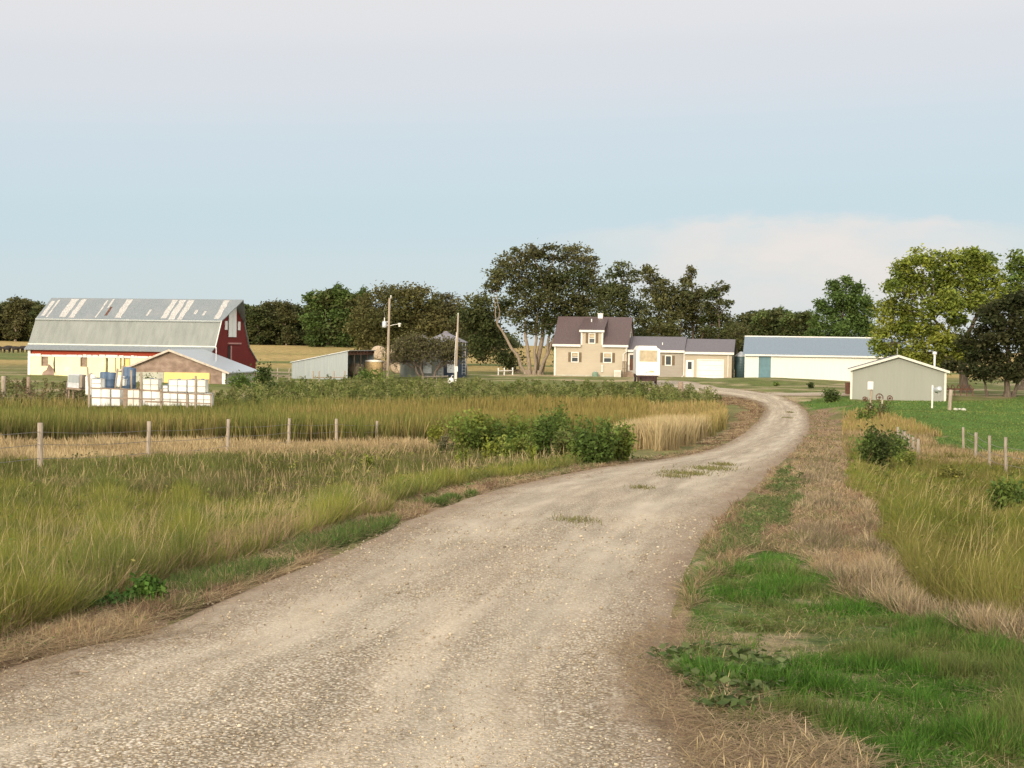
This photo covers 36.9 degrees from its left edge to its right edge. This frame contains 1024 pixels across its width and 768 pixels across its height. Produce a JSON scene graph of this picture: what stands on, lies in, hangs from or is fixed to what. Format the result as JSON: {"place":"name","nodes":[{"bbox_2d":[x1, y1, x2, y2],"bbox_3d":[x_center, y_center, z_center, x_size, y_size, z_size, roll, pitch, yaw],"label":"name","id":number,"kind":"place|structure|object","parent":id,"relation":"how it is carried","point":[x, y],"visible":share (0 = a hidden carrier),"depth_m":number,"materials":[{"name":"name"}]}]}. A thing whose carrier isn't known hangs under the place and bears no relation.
{"place":"outdoors","nodes":[
{"label":"outdoors","id":0,"kind":"place"},
{"bbox_2d":[0,438,563,503],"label":"ditch grass","id":1,"kind":"structure","parent":0,"point":[212,463],"depth_m":38.76,"materials":[{"name":"plant"}]},
{"bbox_2d":[0,446,583,638],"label":"tall grass","id":2,"kind":"structure","parent":0,"point":[38,592],"depth_m":16.62,"materials":[{"name":"plant"}]},
{"bbox_2d":[0,380,809,767],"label":"gravel driveway","id":3,"kind":"structure","parent":0,"point":[616,500],"depth_m":8.72,"materials":[{"name":"gravel"}]},
{"bbox_2d":[633,346,659,383],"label":"camper","id":4,"kind":"object","parent":3,"relation":"on","point":[646,363],"visible":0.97,"depth_m":144.98,"materials":[{"name":"metal"}]},
{"bbox_2d":[639,350,657,362],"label":"front window","id":5,"kind":"structure","parent":4,"relation":"in","point":[644,355],"depth_m":144.93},
{"bbox_2d":[552,411,794,526],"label":"road weeds","id":6,"kind":"object","parent":3,"relation":"on","point":[688,472],"visible":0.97,"depth_m":31.66,"materials":[{"name":"green plant"}]},
{"bbox_2d":[0,341,1023,767],"bbox_3d":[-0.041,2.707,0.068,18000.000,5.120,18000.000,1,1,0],"label":"ground","id":7,"kind":"structure","parent":0,"point":[278,359],"depth_m":105.96,"materials":[{"name":"plant"}]},
{"bbox_2d":[0,296,29,340],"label":"shelterbelt tree","id":8,"kind":"object","parent":7,"relation":"on","point":[13,313],"visible":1,"depth_m":423.06,"materials":[{"name":"green plant"}]},
{"bbox_2d":[19,296,35,339],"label":"shelterbelt tree","id":9,"kind":"object","parent":7,"relation":"on","point":[27,306],"visible":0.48,"depth_m":427.76,"materials":[{"name":"green plant"}]},
{"bbox_2d":[23,303,45,336],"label":"shelterbelt tree","id":10,"kind":"object","parent":7,"relation":"on","point":[36,310],"visible":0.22,"depth_m":422.43,"materials":[{"name":"green plant"}]},
{"bbox_2d":[66,374,87,399],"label":"metal cabinet","id":11,"kind":"object","parent":7,"relation":"on","point":[76,382],"visible":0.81,"depth_m":99.97,"materials":[{"name":"white metal"}]},
{"bbox_2d":[91,389,110,405],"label":"plastic tote","id":12,"kind":"object","parent":7,"relation":"on","point":[100,393],"visible":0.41,"depth_m":93.08,"materials":[{"name":"plastic"}]},
{"bbox_2d":[110,388,124,405],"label":"plastic tote","id":13,"kind":"object","parent":7,"relation":"on","point":[116,394],"visible":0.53,"depth_m":93.08,"materials":[{"name":"plastic"}]},
{"bbox_2d":[100,588,137,611],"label":"weed clump","id":14,"kind":"object","parent":7,"relation":"on","point":[110,597],"visible":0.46,"depth_m":10.39,"materials":[{"name":"green plant"}]},
{"bbox_2d":[128,390,142,405],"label":"plastic tote","id":15,"kind":"object","parent":7,"relation":"on","point":[133,394],"visible":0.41,"depth_m":93.08,"materials":[{"name":"plastic"}]},
{"bbox_2d":[24,298,257,376],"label":"barn","id":16,"kind":"structure","parent":7,"relation":"on","point":[96,336],"depth_m":149.70,"materials":[{"name":"paint"}]},
{"bbox_2d":[228,307,236,337],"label":"hay door","id":17,"kind":"structure","parent":16,"relation":"in","point":[232,317],"depth_m":151.19,"materials":[{"name":"white paint"}]},
{"bbox_2d":[232,346,240,362],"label":"sliding door","id":18,"kind":"structure","parent":16,"relation":"in","point":[236,350],"depth_m":152.19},
{"bbox_2d":[126,570,169,601],"bbox_3d":[-2.499,1.478,10.542,0.286,0.380,0.348,1,2,17],"label":"weed clump","id":19,"kind":"object","parent":7,"relation":"on","point":[149,586],"visible":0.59,"depth_m":10.49,"materials":[{"name":"green plant"}]},
{"bbox_2d":[88,372,212,409],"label":"plank fence","id":20,"kind":"object","parent":7,"relation":"on","point":[125,395],"visible":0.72,"depth_m":91.23,"materials":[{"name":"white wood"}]},
{"bbox_2d":[143,391,159,405],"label":"plastic tote","id":21,"kind":"object","parent":7,"relation":"on","point":[151,395],"visible":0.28,"depth_m":93.08,"materials":[{"name":"plastic"}]},
{"bbox_2d":[142,378,161,389],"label":"plastic tote","id":22,"kind":"object","parent":21,"relation":"on","point":[151,383],"visible":0.83,"depth_m":93.06,"materials":[{"name":"plastic"}]},
{"bbox_2d":[162,392,176,405],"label":"plastic tote","id":23,"kind":"object","parent":7,"relation":"on","point":[169,397],"visible":0.51,"depth_m":93.08,"materials":[{"name":"plastic"}]},
{"bbox_2d":[168,379,187,391],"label":"plastic tote","id":24,"kind":"object","parent":23,"relation":"on","point":[177,385],"visible":0.96,"depth_m":93.06,"materials":[{"name":"plastic"}]},
{"bbox_2d":[118,347,258,383],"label":"masonry shed","id":25,"kind":"structure","parent":7,"relation":"on","point":[213,368],"depth_m":135.52,"materials":[{"name":"concrete"}]},
{"bbox_2d":[164,372,209,383],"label":"yellow door","id":26,"kind":"structure","parent":25,"relation":"in","point":[167,375],"depth_m":135.23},
{"bbox_2d":[0,418,378,466],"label":"wire fence","id":27,"kind":"object","parent":7,"relation":"on","point":[40,444],"visible":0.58,"depth_m":45.91,"materials":[{"name":"grey wood"}]},
{"bbox_2d":[197,392,213,405],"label":"plastic tote","id":28,"kind":"object","parent":7,"relation":"on","point":[204,398],"visible":0.56,"depth_m":93.08,"materials":[{"name":"plastic"}]},
{"bbox_2d":[197,379,208,392],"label":"plastic tote","id":29,"kind":"object","parent":28,"relation":"on","point":[202,386],"visible":0.93,"depth_m":93.06,"materials":[{"name":"plastic"}]},
{"bbox_2d":[224,370,255,387],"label":"shrub","id":30,"kind":"object","parent":7,"relation":"on","point":[241,380],"visible":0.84,"depth_m":125.58,"materials":[{"name":"green plant"}]},
{"bbox_2d":[245,305,274,344],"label":"shelterbelt tree","id":31,"kind":"object","parent":7,"relation":"on","point":[259,319],"visible":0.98,"depth_m":416.05,"materials":[{"name":"green plant"}]},
{"bbox_2d":[250,359,273,384],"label":"shrub","id":32,"kind":"object","parent":7,"relation":"on","point":[263,374],"visible":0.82,"depth_m":127.88,"materials":[{"name":"green plant"}]},
{"bbox_2d":[253,299,280,344],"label":"shelterbelt tree","id":33,"kind":"object","parent":7,"relation":"on","point":[270,308],"visible":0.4,"depth_m":422.42,"materials":[{"name":"green plant"}]},
{"bbox_2d":[270,299,302,344],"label":"shelterbelt tree","id":34,"kind":"object","parent":7,"relation":"on","point":[290,333],"visible":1,"depth_m":416.66,"materials":[{"name":"green plant"}]},
{"bbox_2d":[281,302,306,344],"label":"shelterbelt tree","id":35,"kind":"object","parent":7,"relation":"on","point":[298,308],"visible":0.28,"depth_m":422.50,"materials":[{"name":"green plant"}]},
{"bbox_2d":[296,290,327,346],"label":"shelterbelt tree","id":36,"kind":"object","parent":7,"relation":"on","point":[313,319],"visible":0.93,"depth_m":395.21,"materials":[{"name":"green plant"}]},
{"bbox_2d":[296,288,347,346],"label":"shelterbelt tree","id":37,"kind":"object","parent":7,"relation":"on","point":[329,330],"visible":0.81,"depth_m":395.54,"materials":[{"name":"green plant"}]},
{"bbox_2d":[0,392,650,443],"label":"reeds","id":38,"kind":"object","parent":7,"relation":"on","point":[402,418],"visible":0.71,"depth_m":78.73,"materials":[{"name":"green plant"}]},
{"bbox_2d":[290,350,375,379],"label":"lean to shed","id":39,"kind":"object","parent":7,"relation":"on","point":[339,363],"visible":0.73,"depth_m":152.61,"materials":[{"name":"grey metal"}]},
{"bbox_2d":[324,281,357,347],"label":"shelterbelt tree","id":40,"kind":"object","parent":7,"relation":"on","point":[339,291],"visible":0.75,"depth_m":395.12,"materials":[{"name":"green plant"}]},
{"bbox_2d":[328,292,361,347],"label":"shelterbelt tree","id":41,"kind":"object","parent":7,"relation":"on","point":[349,297],"visible":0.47,"depth_m":395.61,"materials":[{"name":"green plant"}]},
{"bbox_2d":[0,374,721,406],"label":"bushy weeds","id":42,"kind":"object","parent":7,"relation":"on","point":[416,388],"visible":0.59,"depth_m":114.83,"materials":[{"name":"green plant"}]},
{"bbox_2d":[353,367,391,382],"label":"shrub","id":43,"kind":"object","parent":7,"relation":"on","point":[366,374],"visible":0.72,"depth_m":139.31,"materials":[{"name":"green plant"}]},
{"bbox_2d":[364,360,382,376],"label":"hay bale","id":44,"kind":"object","parent":7,"relation":"on","point":[374,364],"visible":0.73,"depth_m":157.19},
{"bbox_2d":[382,295,400,378],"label":"utility pole","id":45,"kind":"object","parent":7,"relation":"on","point":[384,324],"visible":0.98,"depth_m":149.84,"materials":[{"name":"brown wood"}]},
{"bbox_2d":[332,280,458,352],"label":"elm tree","id":46,"kind":"object","parent":7,"relation":"on","point":[365,323],"visible":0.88,"depth_m":233.66,"materials":[{"name":"green plant"}]},
{"bbox_2d":[0,389,817,767],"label":"strewn straw","id":47,"kind":"object","parent":7,"relation":"on","point":[24,663],"visible":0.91,"depth_m":9.29,"materials":[{"name":"beige plant"}]},
{"bbox_2d":[400,335,443,376],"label":"grain bin","id":48,"kind":"object","parent":7,"relation":"on","point":[405,371],"visible":0.34,"depth_m":161.12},
{"bbox_2d":[377,328,469,378],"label":"dying tree","id":49,"kind":"object","parent":7,"relation":"on","point":[410,348],"visible":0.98,"depth_m":156.36,"materials":[{"name":"green plant"}]},
{"bbox_2d":[427,420,443,444],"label":"shrub","id":50,"kind":"object","parent":7,"relation":"on","point":[438,435],"visible":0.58,"depth_m":60.36,"materials":[{"name":"green plant"}]},
{"bbox_2d":[436,434,454,451],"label":"shrub","id":51,"kind":"object","parent":7,"relation":"on","point":[444,441],"visible":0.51,"depth_m":54.82,"materials":[{"name":"green plant"}]},
{"bbox_2d":[434,331,467,377],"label":"grain bin","id":52,"kind":"object","parent":7,"relation":"on","point":[461,372],"visible":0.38,"depth_m":166.56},
{"bbox_2d":[426,290,476,357],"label":"elm tree","id":53,"kind":"object","parent":7,"relation":"on","point":[450,306],"visible":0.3,"depth_m":239.09,"materials":[{"name":"green plant"}]},
{"bbox_2d":[0,326,907,352],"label":"undergrowth","id":54,"kind":"object","parent":7,"relation":"on","point":[302,343],"visible":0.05,"depth_m":425.85,"materials":[{"name":"green plant"}]},
{"bbox_2d":[454,313,458,380],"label":"meter pole","id":55,"kind":"object","parent":7,"relation":"on","point":[456,363],"visible":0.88,"depth_m":149.88,"materials":[{"name":"grey wood"}]},
{"bbox_2d":[0,396,920,665],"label":"mown stubble","id":56,"kind":"object","parent":7,"relation":"on","point":[217,591],"visible":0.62,"depth_m":14.55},
{"bbox_2d":[441,407,500,452],"bbox_3d":[-1.415,1.730,54.182,2.141,1.933,2.031,0,2,-38],"label":"shrub","id":57,"kind":"object","parent":7,"relation":"on","point":[469,438],"visible":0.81,"depth_m":53.83,"materials":[{"name":"green plant"}]},
{"bbox_2d":[445,290,530,372],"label":"leaning tree","id":58,"kind":"object","parent":7,"relation":"on","point":[477,316],"visible":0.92,"depth_m":190.65,"materials":[{"name":"green plant"}]},
{"bbox_2d":[482,437,498,459],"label":"shrub","id":59,"kind":"object","parent":7,"relation":"on","point":[489,446],"visible":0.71,"depth_m":49.89,"materials":[{"name":"green plant"}]},
{"bbox_2d":[480,405,533,455],"bbox_3d":[-0.022,1.707,54.059,1.936,2.039,1.866,0,2,-40],"label":"shrub","id":60,"kind":"object","parent":7,"relation":"on","point":[509,430],"visible":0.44,"depth_m":53.87,"materials":[{"name":"green plant"}]},
{"bbox_2d":[491,429,531,460],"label":"shrub","id":61,"kind":"object","parent":7,"relation":"on","point":[521,445],"visible":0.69,"depth_m":49.62,"materials":[{"name":"green plant"}]},
{"bbox_2d":[0,407,1023,467],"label":"dry grass","id":62,"kind":"structure","parent":7,"relation":"on","point":[849,424],"depth_m":58.03,"materials":[{"name":"plant"}]},
{"bbox_2d":[0,443,1023,767],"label":"wild forbs","id":63,"kind":"object","parent":7,"relation":"on","point":[478,467],"visible":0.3,"depth_m":22.25,"materials":[{"name":"green plant"}]},
{"bbox_2d":[479,238,615,374],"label":"tall tree","id":64,"kind":"object","parent":7,"relation":"on","point":[555,283],"visible":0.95,"depth_m":184.84,"materials":[{"name":"green plant"}]},
{"bbox_2d":[526,398,576,458],"bbox_3d":[1.312,1.589,50.550,1.741,2.254,2.150,1,1,0],"label":"shrub","id":65,"kind":"object","parent":7,"relation":"on","point":[543,437],"visible":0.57,"depth_m":50.38,"materials":[{"name":"green plant"}]},
{"bbox_2d":[550,420,585,457],"bbox_3d":[1.460,1.568,40.021,0.990,1.306,1.312,1,1,0],"label":"shrub","id":66,"kind":"object","parent":7,"relation":"on","point":[560,443],"visible":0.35,"depth_m":39.67,"materials":[{"name":"green plant"}]},
{"bbox_2d":[562,405,624,465],"bbox_3d":[2.006,1.309,37.234,1.612,1.563,1.333,1,1,0],"label":"shrub","id":67,"kind":"object","parent":7,"relation":"on","point":[600,446],"visible":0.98,"depth_m":37.02,"materials":[{"name":"green plant"}]},
{"bbox_2d":[587,259,652,320],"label":"farm tree","id":68,"kind":"object","parent":7,"relation":"on","point":[622,291],"visible":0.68,"depth_m":214.46,"materials":[{"name":"green plant"}]},
{"bbox_2d":[609,420,640,461],"bbox_3d":[2.567,1.484,38.857,1.291,1.230,0.990,2,2,25],"label":"shrub","id":69,"kind":"object","parent":7,"relation":"on","point":[628,440],"visible":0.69,"depth_m":38.59,"materials":[{"name":"green plant"}]},
{"bbox_2d":[552,313,736,377],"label":"farmhouse","id":70,"kind":"object","parent":7,"relation":"on","point":[586,346],"visible":0.82,"depth_m":177.09,"materials":[{"name":"beige"}]},
{"bbox_2d":[698,360,722,377],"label":"garage door","id":71,"kind":"structure","parent":70,"relation":"in","point":[703,365],"depth_m":175.08,"materials":[{"name":"white paint"}]},
{"bbox_2d":[634,322,688,336],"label":"farm tree","id":72,"kind":"object","parent":7,"relation":"on","point":[636,331],"visible":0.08,"depth_m":222.20,"materials":[{"name":"green plant"}]},
{"bbox_2d":[632,263,700,336],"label":"farm tree","id":73,"kind":"object","parent":7,"relation":"on","point":[671,301],"visible":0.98,"depth_m":208.39,"materials":[{"name":"green plant"}]},
{"bbox_2d":[611,397,728,450],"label":"golden grass","id":74,"kind":"structure","parent":7,"relation":"on","point":[665,426],"depth_m":57.99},
{"bbox_2d":[676,264,717,338],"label":"farm tree","id":75,"kind":"object","parent":7,"relation":"on","point":[687,278],"visible":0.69,"depth_m":212.41,"materials":[{"name":"green plant"}]},
{"bbox_2d":[681,324,741,356],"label":"farm tree","id":76,"kind":"object","parent":7,"relation":"on","point":[709,336],"visible":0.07,"depth_m":224.38,"materials":[{"name":"green plant"}]},
{"bbox_2d":[693,280,743,348],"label":"farm tree","id":77,"kind":"object","parent":7,"relation":"on","point":[719,317],"visible":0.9,"depth_m":207.85,"materials":[{"name":"green plant"}]},
{"bbox_2d":[637,640,800,721],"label":"broadleaf weeds","id":78,"kind":"object","parent":7,"relation":"on","point":[734,653],"visible":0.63,"depth_m":8.02,"materials":[{"name":"green plant"}]},
{"bbox_2d":[734,352,744,377],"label":"shed tank","id":79,"kind":"object","parent":7,"relation":"on","point":[739,364],"visible":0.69,"depth_m":176.74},
{"bbox_2d":[726,316,753,368],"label":"farm tree","id":80,"kind":"object","parent":7,"relation":"on","point":[740,335],"visible":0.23,"depth_m":230.48,"materials":[{"name":"green plant"}]},
{"bbox_2d":[594,606,906,767],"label":"dry clippings","id":81,"kind":"object","parent":7,"relation":"on","point":[804,735],"visible":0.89,"depth_m":6.78,"materials":[{"name":"beige plant"}]},
{"bbox_2d":[745,310,776,335],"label":"shelterbelt tree","id":82,"kind":"object","parent":7,"relation":"on","point":[761,322],"visible":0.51,"depth_m":328.69,"materials":[{"name":"green plant"}]},
{"bbox_2d":[762,307,784,334],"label":"shelterbelt tree","id":83,"kind":"object","parent":7,"relation":"on","point":[775,313],"visible":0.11,"depth_m":333.87,"materials":[{"name":"green plant"}]},
{"bbox_2d":[766,311,804,335],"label":"shelterbelt tree","id":84,"kind":"object","parent":7,"relation":"on","point":[789,321],"visible":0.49,"depth_m":328.51,"materials":[{"name":"green plant"}]},
{"bbox_2d":[793,310,816,335],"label":"shelterbelt tree","id":85,"kind":"object","parent":7,"relation":"on","point":[805,315],"visible":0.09,"depth_m":334.65,"materials":[{"name":"green plant"}]},
{"bbox_2d":[743,336,905,380],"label":"long shed","id":86,"kind":"structure","parent":7,"relation":"on","point":[821,358],"depth_m":171.37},
{"bbox_2d":[758,356,770,376],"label":"sliding door","id":87,"kind":"structure","parent":86,"relation":"in","point":[764,361],"depth_m":171.61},
{"bbox_2d":[820,387,841,401],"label":"shrub","id":88,"kind":"object","parent":7,"relation":"on","point":[831,396],"visible":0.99,"depth_m":111.70,"materials":[{"name":"green plant"}]},
{"bbox_2d":[656,396,1023,767],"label":"green grass","id":89,"kind":"structure","parent":7,"relation":"on","point":[978,727],"depth_m":8.42,"materials":[{"name":"plant"}]},
{"bbox_2d":[801,274,880,336],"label":"ash tree","id":90,"kind":"object","parent":7,"relation":"on","point":[853,318],"visible":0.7,"depth_m":194.69,"materials":[{"name":"green plant"}]},
{"bbox_2d":[854,407,877,420],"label":"shrub","id":91,"kind":"object","parent":7,"relation":"on","point":[861,415],"visible":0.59,"depth_m":88.06,"materials":[{"name":"green plant"}]},
{"bbox_2d":[848,417,898,466],"bbox_3d":[11.338,1.903,48.429,1.618,1.653,1.771,1,1,0],"label":"shrub","id":92,"kind":"object","parent":7,"relation":"on","point":[875,447],"visible":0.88,"depth_m":48.07,"materials":[{"name":"green plant"}]},
{"bbox_2d":[864,399,892,415],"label":"shrub","id":93,"kind":"object","parent":7,"relation":"on","point":[883,408],"visible":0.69,"depth_m":91.95,"materials":[{"name":"green plant"}]},
{"bbox_2d":[878,427,916,458],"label":"shrub","id":94,"kind":"object","parent":7,"relation":"on","point":[901,442],"visible":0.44,"depth_m":56.68,"materials":[{"name":"green plant"}]},
{"bbox_2d":[847,348,949,400],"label":"sage garage","id":95,"kind":"structure","parent":7,"relation":"on","point":[897,377],"depth_m":116.26,"materials":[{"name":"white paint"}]},
{"bbox_2d":[893,447,917,467],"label":"shrub","id":96,"kind":"object","parent":7,"relation":"on","point":[906,457],"visible":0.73,"depth_m":53.82,"materials":[{"name":"green plant"}]},
{"bbox_2d":[896,427,919,454],"bbox_3d":[17.229,2.768,67.090,0.231,1.333,10.296,1,1,9],"label":"wire fence","id":97,"kind":"object","parent":7,"relation":"on","point":[917,448],"visible":0.38,"depth_m":64.03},
{"bbox_2d":[842,437,1023,625],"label":"seeding grass","id":98,"kind":"structure","parent":7,"relation":"on","point":[948,575],"depth_m":17.72,"materials":[{"name":"plant"}]},
{"bbox_2d":[865,243,1008,392],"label":"cottonwood","id":99,"kind":"object","parent":7,"relation":"on","point":[975,268],"visible":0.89,"depth_m":135.39,"materials":[{"name":"green plant"}]},
{"bbox_2d":[934,462,965,478],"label":"shrub","id":100,"kind":"object","parent":7,"relation":"on","point":[946,470],"visible":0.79,"depth_m":47.62,"materials":[{"name":"green plant"}]},
{"bbox_2d":[936,288,1023,396],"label":"dark elm","id":101,"kind":"object","parent":7,"relation":"on","point":[998,331],"visible":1,"depth_m":127.26,"materials":[{"name":"green plant"}]},
{"bbox_2d":[962,427,1023,473],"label":"wire fence","id":102,"kind":"object","parent":7,"relation":"on","point":[975,442],"visible":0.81,"depth_m":57.03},
{"bbox_2d":[986,472,1023,513],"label":"shrub","id":103,"kind":"object","parent":7,"relation":"on","point":[1007,492],"visible":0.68,"depth_m":25.04,"materials":[{"name":"green plant"}]},
{"bbox_2d":[992,249,1023,389],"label":"edge tree","id":104,"kind":"object","parent":7,"relation":"on","point":[1016,263],"visible":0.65,"depth_m":148.94,"materials":[{"name":"green plant"}]},
{"bbox_2d":[0,0,1023,352],"label":"sky","id":105,"kind":"structure","parent":0,"point":[254,152],"materials":[{"name":"blue"}]},
{"bbox_2d":[123,408,922,618],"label":"verge grass","id":106,"kind":"structure","parent":0,"point":[342,532],"depth_m":16.04,"materials":[{"name":"plant"}]},
{"bbox_2d":[766,392,849,395],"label":"gravel path","id":107,"kind":"structure","parent":0,"point":[805,394],"depth_m":123.38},
{"bbox_2d":[786,441,1023,648],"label":"dead grass","id":108,"kind":"structure","parent":0,"point":[1004,624],"depth_m":12.63,"materials":[{"name":"plant"}]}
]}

